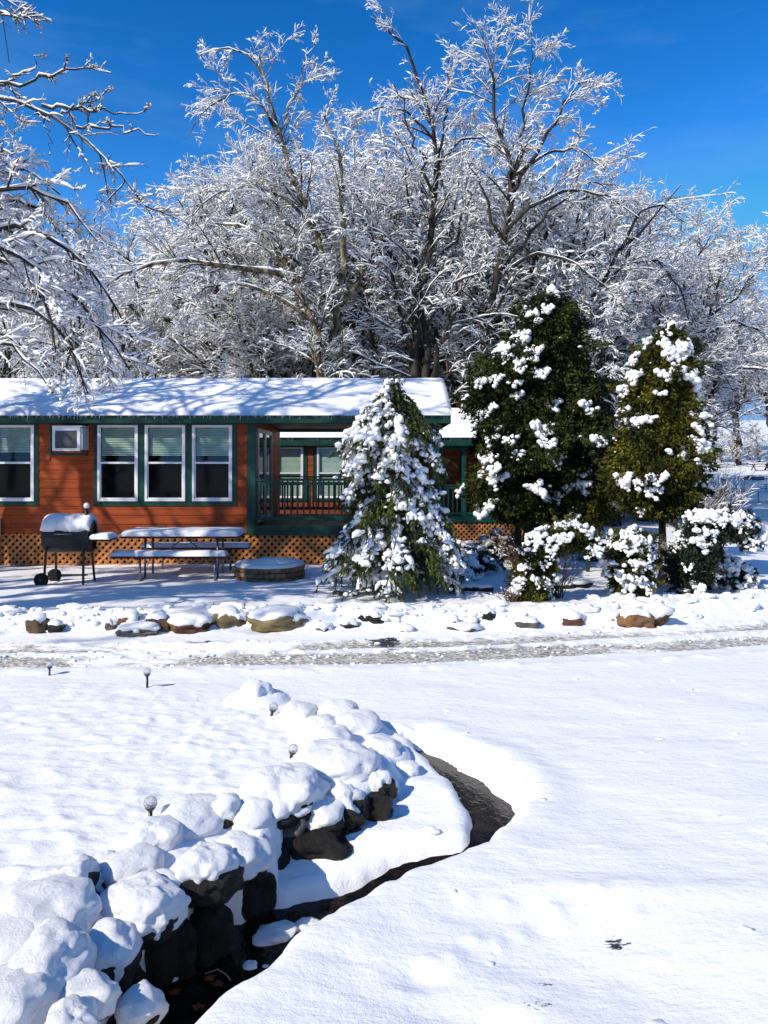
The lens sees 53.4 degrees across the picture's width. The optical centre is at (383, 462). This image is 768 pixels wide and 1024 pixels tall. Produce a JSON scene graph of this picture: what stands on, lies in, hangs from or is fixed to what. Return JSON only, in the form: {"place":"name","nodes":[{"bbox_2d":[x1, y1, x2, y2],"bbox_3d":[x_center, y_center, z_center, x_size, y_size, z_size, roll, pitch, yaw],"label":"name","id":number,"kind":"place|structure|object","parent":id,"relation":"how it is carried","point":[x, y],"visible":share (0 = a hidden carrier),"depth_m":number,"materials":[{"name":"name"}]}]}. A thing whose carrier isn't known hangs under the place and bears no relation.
{"place":"outdoors","nodes":[
{"label":"outdoors","id":0,"kind":"place"},
{"bbox_2d":[106,749,514,1023],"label":"stream water","id":1,"kind":"structure","parent":0,"point":[489,811],"depth_m":4.34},
{"bbox_2d":[252,920,298,946],"bbox_3d":[-0.595,2.596,4.201,0.257,0.106,0.203,0,0,0],"label":"snow chunk","id":2,"kind":"object","parent":1,"relation":"on","point":[277,932],"visible":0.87,"depth_m":4.16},
{"bbox_2d":[366,793,393,821],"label":"wet stone","id":3,"kind":"object","parent":1,"relation":"on","point":[381,809],"visible":0.74,"depth_m":4.98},
{"bbox_2d":[362,735,401,757],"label":"boulder","id":4,"kind":"object","parent":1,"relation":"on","point":[385,745],"visible":0.48,"depth_m":5.77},
{"bbox_2d":[0,420,767,1023],"bbox_3d":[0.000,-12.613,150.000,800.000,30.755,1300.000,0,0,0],"label":"ground","id":5,"kind":"structure","parent":0,"point":[620,926],"depth_m":5.43,"materials":[{"name":"snow"}]},
{"bbox_2d":[0,911,34,964],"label":"boulder","id":6,"kind":"object","parent":5,"relation":"on","point":[15,933],"visible":0.33,"depth_m":3.34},
{"bbox_2d":[0,962,65,1023],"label":"boulder","id":7,"kind":"object","parent":5,"relation":"on","point":[28,998],"visible":0.73,"depth_m":2.96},
{"bbox_2d":[0,266,65,377],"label":"bare tree","id":8,"kind":"object","parent":5,"relation":"on","point":[4,366],"visible":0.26,"depth_m":26.93,"materials":[{"name":"white plant"}]},
{"bbox_2d":[0,873,102,931],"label":"boulder","id":9,"kind":"object","parent":5,"relation":"on","point":[38,902],"visible":0.45,"depth_m":3.55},
{"bbox_2d":[7,916,96,981],"bbox_3d":[-1.424,2.134,3.224,0.362,0.304,0.448,0,0,0],"label":"boulder","id":10,"kind":"object","parent":5,"relation":"on","point":[63,947],"visible":0.51,"depth_m":3.19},
{"bbox_2d":[31,853,106,895],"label":"boulder","id":11,"kind":"object","parent":5,"relation":"on","point":[80,865],"visible":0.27,"depth_m":3.84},
{"bbox_2d":[0,239,137,377],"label":"bare tree","id":12,"kind":"object","parent":5,"relation":"on","point":[35,330],"visible":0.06,"depth_m":31.07,"materials":[{"name":"white plant"}]},
{"bbox_2d":[44,994,99,1023],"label":"boulder","id":13,"kind":"object","parent":5,"relation":"on","point":[74,1009],"visible":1,"depth_m":2.91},
{"bbox_2d":[34,503,117,584],"bbox_3d":[-5.218,1.371,12.988,1.234,1.393,0.605,0,0,0],"label":"barrel grill","id":14,"kind":"object","parent":5,"relation":"on","point":[61,532],"visible":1,"depth_m":12.80,"materials":[{"name":"black metal"}]},
{"bbox_2d":[0,137,171,416],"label":"bare tree","id":15,"kind":"object","parent":5,"relation":"on","point":[19,208],"visible":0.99,"depth_m":9.64,"materials":[{"name":"white plant"}]},
{"bbox_2d":[0,242,176,377],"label":"bare tree","id":16,"kind":"object","parent":5,"relation":"on","point":[87,362],"visible":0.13,"depth_m":26.59,"materials":[{"name":"white plant"}]},
{"bbox_2d":[59,967,121,1020],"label":"boulder","id":17,"kind":"object","parent":5,"relation":"on","point":[103,989],"visible":0.57,"depth_m":3.08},
{"bbox_2d":[0,0,194,236],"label":"bare tree","id":18,"kind":"object","parent":5,"relation":"on","point":[25,13],"visible":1,"depth_m":7.97,"materials":[{"name":"white plant"}]},
{"bbox_2d":[88,917,142,990],"bbox_3d":[-1.242,2.231,3.482,0.302,0.262,0.310,0,0,-34],"label":"boulder","id":19,"kind":"object","parent":5,"relation":"on","point":[118,942],"visible":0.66,"depth_m":3.42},
{"bbox_2d":[44,206,196,377],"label":"bare tree","id":20,"kind":"object","parent":5,"relation":"on","point":[126,257],"visible":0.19,"depth_m":28.70,"materials":[{"name":"white plant"}]},
{"bbox_2d":[47,271,194,377],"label":"bare tree","id":21,"kind":"object","parent":5,"relation":"on","point":[131,363],"visible":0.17,"depth_m":26.52,"materials":[{"name":"white plant"}]},
{"bbox_2d":[101,842,163,886],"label":"boulder","id":22,"kind":"object","parent":5,"relation":"on","point":[135,858],"visible":0.62,"depth_m":4.01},
{"bbox_2d":[115,620,159,636],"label":"edging rock","id":23,"kind":"object","parent":5,"relation":"on","point":[143,628],"visible":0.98,"depth_m":9.73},
{"bbox_2d":[114,979,168,1023],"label":"boulder","id":24,"kind":"object","parent":5,"relation":"on","point":[143,1001],"visible":0.97,"depth_m":3.17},
{"bbox_2d":[100,870,190,949],"bbox_3d":[-1.192,2.214,3.759,0.450,0.298,0.422,0,0,0],"label":"boulder","id":25,"kind":"object","parent":5,"relation":"on","point":[152,905],"visible":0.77,"depth_m":3.67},
{"bbox_2d":[127,815,183,852],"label":"boulder","id":26,"kind":"object","parent":5,"relation":"on","point":[164,833],"visible":0.52,"depth_m":4.25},
{"bbox_2d":[144,918,197,988],"bbox_3d":[-1.132,2.518,3.908,0.299,0.383,0.273,0,0,-42],"label":"wet stone","id":27,"kind":"object","parent":5,"relation":"on","point":[171,958],"visible":0.5,"depth_m":3.81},
{"bbox_2d":[108,527,249,580],"bbox_3d":[-3.642,1.635,13.879,2.146,0.895,1.673,0,0,0],"label":"picnic table","id":28,"kind":"object","parent":5,"relation":"on","point":[211,551],"visible":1,"depth_m":13.55,"materials":[{"name":"silver metal"}]},
{"bbox_2d":[166,607,213,633],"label":"edging rock","id":29,"kind":"object","parent":5,"relation":"on","point":[193,620],"visible":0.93,"depth_m":9.91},
{"bbox_2d":[160,793,223,839],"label":"boulder","id":30,"kind":"object","parent":5,"relation":"on","point":[196,816],"visible":0.58,"depth_m":4.50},
{"bbox_2d":[171,841,243,907],"bbox_3d":[-0.957,2.191,4.084,0.404,0.294,0.410,0,0,0],"label":"boulder","id":31,"kind":"object","parent":5,"relation":"on","point":[209,874],"visible":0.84,"depth_m":3.97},
{"bbox_2d":[189,904,234,967],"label":"wet stone","id":32,"kind":"object","parent":5,"relation":"on","point":[214,928],"visible":0.56,"depth_m":3.98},
{"bbox_2d":[109,167,316,377],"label":"bare tree","id":33,"kind":"object","parent":5,"relation":"on","point":[198,358],"visible":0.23,"depth_m":26.94,"materials":[{"name":"white plant"}]},
{"bbox_2d":[72,138,378,377],"bbox_3d":[-4.594,-3.727,23.428,9.152,12.486,4.494,0,0,0],"label":"bare tree","id":34,"kind":"object","parent":5,"relation":"on","point":[192,262],"visible":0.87,"depth_m":23.39,"materials":[{"name":"white plant"}]},
{"bbox_2d":[211,793,240,828],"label":"boulder","id":35,"kind":"object","parent":5,"relation":"on","point":[226,806],"visible":0.46,"depth_m":4.58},
{"bbox_2d":[213,605,238,627],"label":"edging rock","id":36,"kind":"object","parent":5,"relation":"on","point":[224,616],"visible":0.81,"depth_m":10.07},
{"bbox_2d":[0,378,452,565],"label":"cabin","id":37,"kind":"object","parent":5,"relation":"on","point":[170,452],"visible":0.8,"depth_m":15.39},
{"bbox_2d":[0,425,33,500],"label":"window","id":38,"kind":"structure","parent":37,"relation":"in","point":[16,478],"depth_m":15.38,"materials":[{"name":"glass"}]},
{"bbox_2d":[97,425,137,500],"bbox_3d":[-5.357,0.005,15.395,0.812,1.531,0.088,0,0,0],"label":"window","id":39,"kind":"structure","parent":37,"relation":"in","point":[116,481],"depth_m":15.38,"materials":[{"name":"glass"}]},
{"bbox_2d":[145,425,184,500],"bbox_3d":[-4.405,0.005,15.395,0.812,1.531,0.088,0,0,0],"label":"window","id":40,"kind":"structure","parent":37,"relation":"in","point":[164,481],"depth_m":15.38,"materials":[{"name":"glass"}]},
{"bbox_2d":[192,425,231,500],"bbox_3d":[-3.458,0.005,15.395,0.803,1.531,0.088,0,0,0],"label":"window","id":41,"kind":"structure","parent":37,"relation":"in","point":[211,481],"depth_m":15.38,"materials":[{"name":"white plastic"}]},
{"bbox_2d":[257,428,271,522],"bbox_3d":[-2.567,0.256,16.570,0.085,1.931,1.860,0,0,0],"label":"glazed door","id":42,"kind":"structure","parent":37,"relation":"in","point":[264,436],"depth_m":16.49,"materials":[{"name":"green"}]},
{"bbox_2d":[168,124,295,376],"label":"bare tree","id":43,"kind":"object","parent":5,"relation":"on","point":[210,203],"visible":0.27,"depth_m":27.35,"materials":[{"name":"white plant"}]},
{"bbox_2d":[128,143,356,377],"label":"bare tree","id":44,"kind":"object","parent":5,"relation":"on","point":[270,318],"visible":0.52,"depth_m":25.61,"materials":[{"name":"white plant"}]},
{"bbox_2d":[216,830,273,890],"bbox_3d":[-0.806,2.232,4.311,0.384,0.226,0.378,0,0,-39],"label":"boulder","id":45,"kind":"object","parent":5,"relation":"on","point":[254,855],"visible":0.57,"depth_m":4.24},
{"bbox_2d":[233,796,276,829],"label":"boulder","id":46,"kind":"object","parent":5,"relation":"on","point":[253,812],"visible":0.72,"depth_m":4.58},
{"bbox_2d":[239,679,274,697],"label":"boulder","id":47,"kind":"object","parent":5,"relation":"on","point":[256,688],"visible":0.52,"depth_m":7.04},
{"bbox_2d":[241,871,276,920],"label":"wet stone","id":48,"kind":"object","parent":5,"relation":"on","point":[259,899],"visible":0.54,"depth_m":4.32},
{"bbox_2d":[166,115,351,365],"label":"bare tree","id":49,"kind":"object","parent":5,"relation":"on","point":[234,146],"visible":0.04,"depth_m":33.65,"materials":[{"name":"white plant"}]},
{"bbox_2d":[234,557,304,582],"bbox_3d":[-2.041,1.908,13.658,1.259,0.335,1.261,0,0,0],"label":"fire pit","id":50,"kind":"object","parent":5,"relation":"on","point":[268,569],"visible":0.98,"depth_m":13.18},
{"bbox_2d":[168,144,373,377],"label":"bare tree","id":51,"kind":"object","parent":5,"relation":"on","point":[196,190],"visible":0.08,"depth_m":30.49,"materials":[{"name":"white plant"}]},
{"bbox_2d":[189,240,366,377],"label":"bare tree","id":52,"kind":"object","parent":5,"relation":"on","point":[312,374],"visible":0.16,"depth_m":26.35,"materials":[{"name":"white plant"}]},
{"bbox_2d":[246,604,311,632],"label":"edging rock","id":53,"kind":"object","parent":5,"relation":"on","point":[276,618],"visible":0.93,"depth_m":9.99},
{"bbox_2d":[238,762,329,829],"bbox_3d":[-0.645,2.136,4.929,0.580,0.339,0.663,0,0,0],"label":"boulder","id":54,"kind":"object","parent":5,"relation":"on","point":[293,792],"visible":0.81,"depth_m":4.78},
{"bbox_2d":[153,21,425,377],"bbox_3d":[-2.850,-6.053,24.528,8.608,17.138,4.659,0,0,0],"label":"bare tree","id":55,"kind":"object","parent":5,"relation":"on","point":[299,201],"visible":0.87,"depth_m":24.42,"materials":[{"name":"white plant"}]},
{"bbox_2d":[280,700,317,720],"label":"boulder","id":56,"kind":"object","parent":5,"relation":"on","point":[298,710],"visible":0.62,"depth_m":6.47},
{"bbox_2d":[283,827,352,860],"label":"wet stone","id":57,"kind":"object","parent":5,"relation":"on","point":[316,843],"visible":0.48,"depth_m":4.65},
{"bbox_2d":[300,713,336,733],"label":"boulder","id":58,"kind":"object","parent":5,"relation":"on","point":[313,724],"visible":0.58,"depth_m":6.10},
{"bbox_2d":[307,794,345,836],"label":"boulder","id":59,"kind":"object","parent":5,"relation":"on","point":[327,811],"visible":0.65,"depth_m":4.76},
{"bbox_2d":[311,724,356,741],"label":"boulder","id":60,"kind":"object","parent":5,"relation":"on","point":[338,731],"visible":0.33,"depth_m":5.80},
{"bbox_2d":[290,738,381,782],"bbox_3d":[-0.337,2.137,5.380,0.594,0.302,0.624,0,0,-39],"label":"boulder","id":61,"kind":"object","parent":5,"relation":"on","point":[334,760],"visible":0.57,"depth_m":5.25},
{"bbox_2d":[316,699,358,715],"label":"boulder","id":62,"kind":"object","parent":5,"relation":"on","point":[333,707],"visible":0.47,"depth_m":6.48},
{"bbox_2d":[233,152,449,389],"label":"bare tree","id":63,"kind":"object","parent":5,"relation":"on","point":[355,356],"visible":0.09,"depth_m":28.02,"materials":[{"name":"white plant"}]},
{"bbox_2d":[331,781,369,829],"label":"boulder","id":64,"kind":"object","parent":5,"relation":"on","point":[356,813],"visible":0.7,"depth_m":4.91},
{"bbox_2d":[297,105,403,344],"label":"bare tree","id":65,"kind":"object","parent":5,"relation":"on","point":[346,164],"visible":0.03,"depth_m":42.03,"materials":[{"name":"white plant"}]},
{"bbox_2d":[236,110,469,392],"bbox_3d":[-0.971,-5.109,29.480,9.887,15.836,7.661,0,0,3],"label":"bare tree","id":66,"kind":"object","parent":5,"relation":"on","point":[351,301],"visible":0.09,"depth_m":28.48,"materials":[{"name":"white plant"}]},
{"bbox_2d":[334,709,382,735],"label":"boulder","id":67,"kind":"object","parent":5,"relation":"on","point":[358,722],"visible":0.56,"depth_m":6.13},
{"bbox_2d":[312,153,426,377],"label":"bare tree","id":68,"kind":"object","parent":5,"relation":"on","point":[393,189],"visible":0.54,"depth_m":25.81,"materials":[{"name":"white plant"}]},
{"bbox_2d":[369,768,397,798],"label":"boulder","id":69,"kind":"object","parent":5,"relation":"on","point":[382,782],"visible":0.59,"depth_m":5.16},
{"bbox_2d":[0,582,767,620],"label":"snow lumps","id":70,"kind":"object","parent":5,"relation":"on","point":[632,599],"visible":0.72,"depth_m":10.65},
{"bbox_2d":[0,589,767,632],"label":"snow crumbs","id":71,"kind":"object","parent":5,"relation":"on","point":[331,607],"visible":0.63,"depth_m":10.36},
{"bbox_2d":[0,621,767,667],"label":"slush chunks","id":72,"kind":"object","parent":5,"relation":"on","point":[313,657],"visible":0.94,"depth_m":8.79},
{"bbox_2d":[313,371,469,603],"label":"spruce tree","id":73,"kind":"object","parent":5,"relation":"on","point":[379,543],"visible":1,"depth_m":11.54,"materials":[{"name":"green plant"}]},
{"bbox_2d":[279,408,522,541],"bbox_3d":[-0.153,0.511,23.751,11.187,4.477,4.138,0,0,0],"label":"cabin","id":74,"kind":"object","parent":5,"relation":"on","point":[304,453],"visible":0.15,"depth_m":22.01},
{"bbox_2d":[280,447,302,497],"bbox_3d":[-2.713,0.280,21.995,0.773,1.467,0.088,0,0,0],"label":"window","id":75,"kind":"structure","parent":74,"relation":"in","point":[283,450],"depth_m":22.02,"materials":[{"name":"glass"}]},
{"bbox_2d":[317,447,343,497],"bbox_3d":[-1.533,0.280,21.995,0.787,1.467,0.088,0,0,0],"label":"window","id":76,"kind":"structure","parent":74,"relation":"in","point":[323,450],"depth_m":22.02,"materials":[{"name":"glass"}]},
{"bbox_2d":[310,133,501,402],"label":"bare tree","id":77,"kind":"object","parent":5,"relation":"on","point":[391,221],"visible":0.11,"depth_m":31.32,"materials":[{"name":"white plant"}]},
{"bbox_2d":[300,110,522,404],"bbox_3d":[1.763,-4.220,25.616,6.174,13.805,7.971,0,0,43],"label":"bare tree","id":78,"kind":"object","parent":5,"relation":"on","point":[429,366],"visible":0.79,"depth_m":24.98,"materials":[{"name":"white plant"}]},
{"bbox_2d":[318,0,506,377],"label":"bare tree","id":79,"kind":"object","parent":5,"relation":"on","point":[434,216],"visible":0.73,"depth_m":25.35,"materials":[{"name":"white plant"}]},
{"bbox_2d":[316,117,555,406],"bbox_3d":[1.748,-7.497,40.138,11.583,21.751,14.850,0,0,-11],"label":"bare tree","id":80,"kind":"object","parent":5,"relation":"on","point":[410,152],"visible":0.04,"depth_m":37.15,"materials":[{"name":"white plant"}]},
{"bbox_2d":[446,552,484,581],"bbox_3d":[1.164,1.871,13.606,1.317,0.629,1.203,0,0,0],"label":"evergreen shrub","id":81,"kind":"object","parent":5,"relation":"on","point":[474,569],"visible":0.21,"depth_m":13.30,"materials":[{"name":"white plant"}]},
{"bbox_2d":[453,538,505,573],"bbox_3d":[1.504,1.841,14.458,1.598,0.847,1.432,0,0,32],"label":"evergreen shrub","id":82,"kind":"object","parent":5,"relation":"on","point":[485,558],"visible":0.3,"depth_m":14.18,"materials":[{"name":"white plant"}]},
{"bbox_2d":[340,95,637,407],"bbox_3d":[3.241,-4.703,29.297,9.807,15.656,11.014,0,0,-14],"label":"bare tree","id":83,"kind":"object","parent":5,"relation":"on","point":[526,195],"visible":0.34,"depth_m":27.01,"materials":[{"name":"white plant"}]},
{"bbox_2d":[374,187,612,407],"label":"bare tree","id":84,"kind":"object","parent":5,"relation":"on","point":[572,295],"visible":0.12,"depth_m":27.63,"materials":[{"name":"white plant"}]},
{"bbox_2d":[399,83,588,384],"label":"bare tree","id":85,"kind":"object","parent":5,"relation":"on","point":[556,163],"visible":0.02,"depth_m":34.11,"materials":[{"name":"white plant"}]},
{"bbox_2d":[479,523,515,565],"bbox_3d":[2.698,1.591,15.550,1.551,1.040,1.381,0,0,38],"label":"bare bush","id":86,"kind":"object","parent":5,"relation":"on","point":[510,548],"visible":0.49,"depth_m":15.58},
{"bbox_2d":[448,283,621,562],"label":"cedar tree","id":87,"kind":"object","parent":5,"relation":"on","point":[531,403],"visible":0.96,"depth_m":14.43,"materials":[{"name":"green plant"}]},
{"bbox_2d":[433,0,657,355],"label":"bare tree","id":88,"kind":"object","parent":5,"relation":"on","point":[499,271],"visible":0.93,"depth_m":24.93,"materials":[{"name":"white plant"}]},
{"bbox_2d":[440,119,654,363],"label":"bare tree","id":89,"kind":"object","parent":5,"relation":"on","point":[560,275],"visible":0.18,"depth_m":27.24,"materials":[{"name":"white plant"}]},
{"bbox_2d":[502,513,604,602],"bbox_3d":[2.492,1.451,11.275,1.519,1.402,0.875,0,0,0],"label":"evergreen shrub","id":90,"kind":"object","parent":5,"relation":"on","point":[535,574],"visible":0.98,"depth_m":11.13,"materials":[{"name":"green plant"}]},
{"bbox_2d":[556,452,620,571],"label":"cedar tree","id":91,"kind":"object","parent":5,"relation":"on","point":[597,513],"visible":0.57,"depth_m":14.08,"materials":[{"name":"evergreen foliage"},{"name":"soft snow"},{"name":"bark"}]},
{"bbox_2d":[475,158,705,406],"bbox_3d":[7.914,-4.337,31.514,9.301,14.849,10.446,0,0,39],"label":"bare tree","id":92,"kind":"object","parent":5,"relation":"on","point":[633,338],"visible":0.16,"depth_m":28.41,"materials":[{"name":"white plant"}]},
{"bbox_2d":[528,127,656,295],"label":"bare tree","id":93,"kind":"object","parent":5,"relation":"on","point":[606,154],"depth_m":51.74,"materials":[{"name":"white plant"}]},
{"bbox_2d":[420,678,767,1023],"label":"fallen snow bits","id":94,"kind":"object","parent":5,"relation":"on","point":[433,830],"visible":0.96,"depth_m":4.83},
{"bbox_2d":[526,194,734,520],"bbox_3d":[10.081,-4.176,32.349,7.645,14.356,9.801,0,0,37],"label":"bare tree","id":95,"kind":"object","parent":5,"relation":"on","point":[664,229],"visible":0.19,"depth_m":30.82,"materials":[{"name":"white plant"}]},
{"bbox_2d":[596,524,667,597],"bbox_3d":[3.774,1.551,11.706,0.988,1.243,1.067,0,0,0],"label":"evergreen shrub","id":96,"kind":"object","parent":5,"relation":"on","point":[629,561],"visible":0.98,"depth_m":11.46,"materials":[{"name":"evergreen foliage"},{"name":"soft snow"},{"name":"bark"}]},
{"bbox_2d":[554,270,710,526],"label":"bare tree","id":97,"kind":"object","parent":5,"relation":"on","point":[609,365],"visible":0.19,"depth_m":26.98,"materials":[{"name":"white plant"}]},
{"bbox_2d":[616,607,654,627],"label":"edging rock","id":98,"kind":"object","parent":5,"relation":"on","point":[638,617],"visible":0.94,"depth_m":10.15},
{"bbox_2d":[534,176,740,375],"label":"bare tree","id":99,"kind":"object","parent":5,"relation":"on","point":[616,276],"visible":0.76,"depth_m":27.01,"materials":[{"name":"white plant"}]},
{"bbox_2d":[592,320,723,581],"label":"cedar tree","id":100,"kind":"object","parent":5,"relation":"on","point":[665,453],"visible":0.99,"depth_m":12.79,"materials":[{"name":"evergreen foliage"},{"name":"soft snow"},{"name":"bark"}]},
{"bbox_2d":[642,601,674,626],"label":"edging rock","id":101,"kind":"object","parent":5,"relation":"on","point":[661,612],"visible":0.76,"depth_m":10.26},
{"bbox_2d":[565,183,764,404],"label":"bare tree","id":102,"kind":"object","parent":5,"relation":"on","point":[652,228],"visible":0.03,"depth_m":50.01,"materials":[{"name":"white plant"}]},
{"bbox_2d":[603,294,749,525],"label":"bare tree","id":103,"kind":"object","parent":5,"relation":"on","point":[713,353],"visible":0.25,"depth_m":27.75,"materials":[{"name":"white plant"}]},
{"bbox_2d":[624,242,767,424],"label":"bare tree","id":104,"kind":"object","parent":5,"relation":"on","point":[697,267],"visible":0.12,"depth_m":33.72,"materials":[{"name":"white plant"}]},
{"bbox_2d":[632,186,767,523],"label":"bare tree","id":105,"kind":"object","parent":5,"relation":"on","point":[759,355],"visible":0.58,"depth_m":29.75,"materials":[{"name":"white plant"}]},
{"bbox_2d":[632,238,767,400],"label":"bare tree","id":106,"kind":"object","parent":5,"relation":"on","point":[704,254],"visible":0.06,"depth_m":40.38,"materials":[{"name":"white plant"}]},
{"bbox_2d":[637,261,767,436],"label":"bare tree","id":107,"kind":"object","parent":5,"relation":"on","point":[715,382],"visible":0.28,"depth_m":30.59,"materials":[{"name":"white plant"}]},
{"bbox_2d":[659,502,767,592],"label":"evergreen shrub","id":108,"kind":"object","parent":5,"relation":"on","point":[695,550],"visible":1,"depth_m":11.77,"materials":[{"name":"green plant"}]},
{"bbox_2d":[707,547,759,591],"bbox_3d":[5.552,1.768,12.554,1.156,0.788,1.376,0,0,0],"label":"evergreen shrub","id":109,"kind":"object","parent":5,"relation":"on","point":[740,576],"visible":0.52,"depth_m":12.20,"materials":[{"name":"green plant"}]},
{"bbox_2d":[699,461,767,510],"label":"bare bush","id":110,"kind":"object","parent":5,"relation":"on","point":[741,492],"visible":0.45,"depth_m":29.52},
{"bbox_2d":[720,302,767,464],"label":"bare tree","id":111,"kind":"object","parent":5,"relation":"on","point":[736,416],"visible":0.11,"depth_m":89.04,"materials":[{"name":"white plant"}]},
{"bbox_2d":[0,0,767,419],"label":"sky","id":112,"kind":"structure","parent":0,"point":[693,71],"materials":[{"name":"blue"}]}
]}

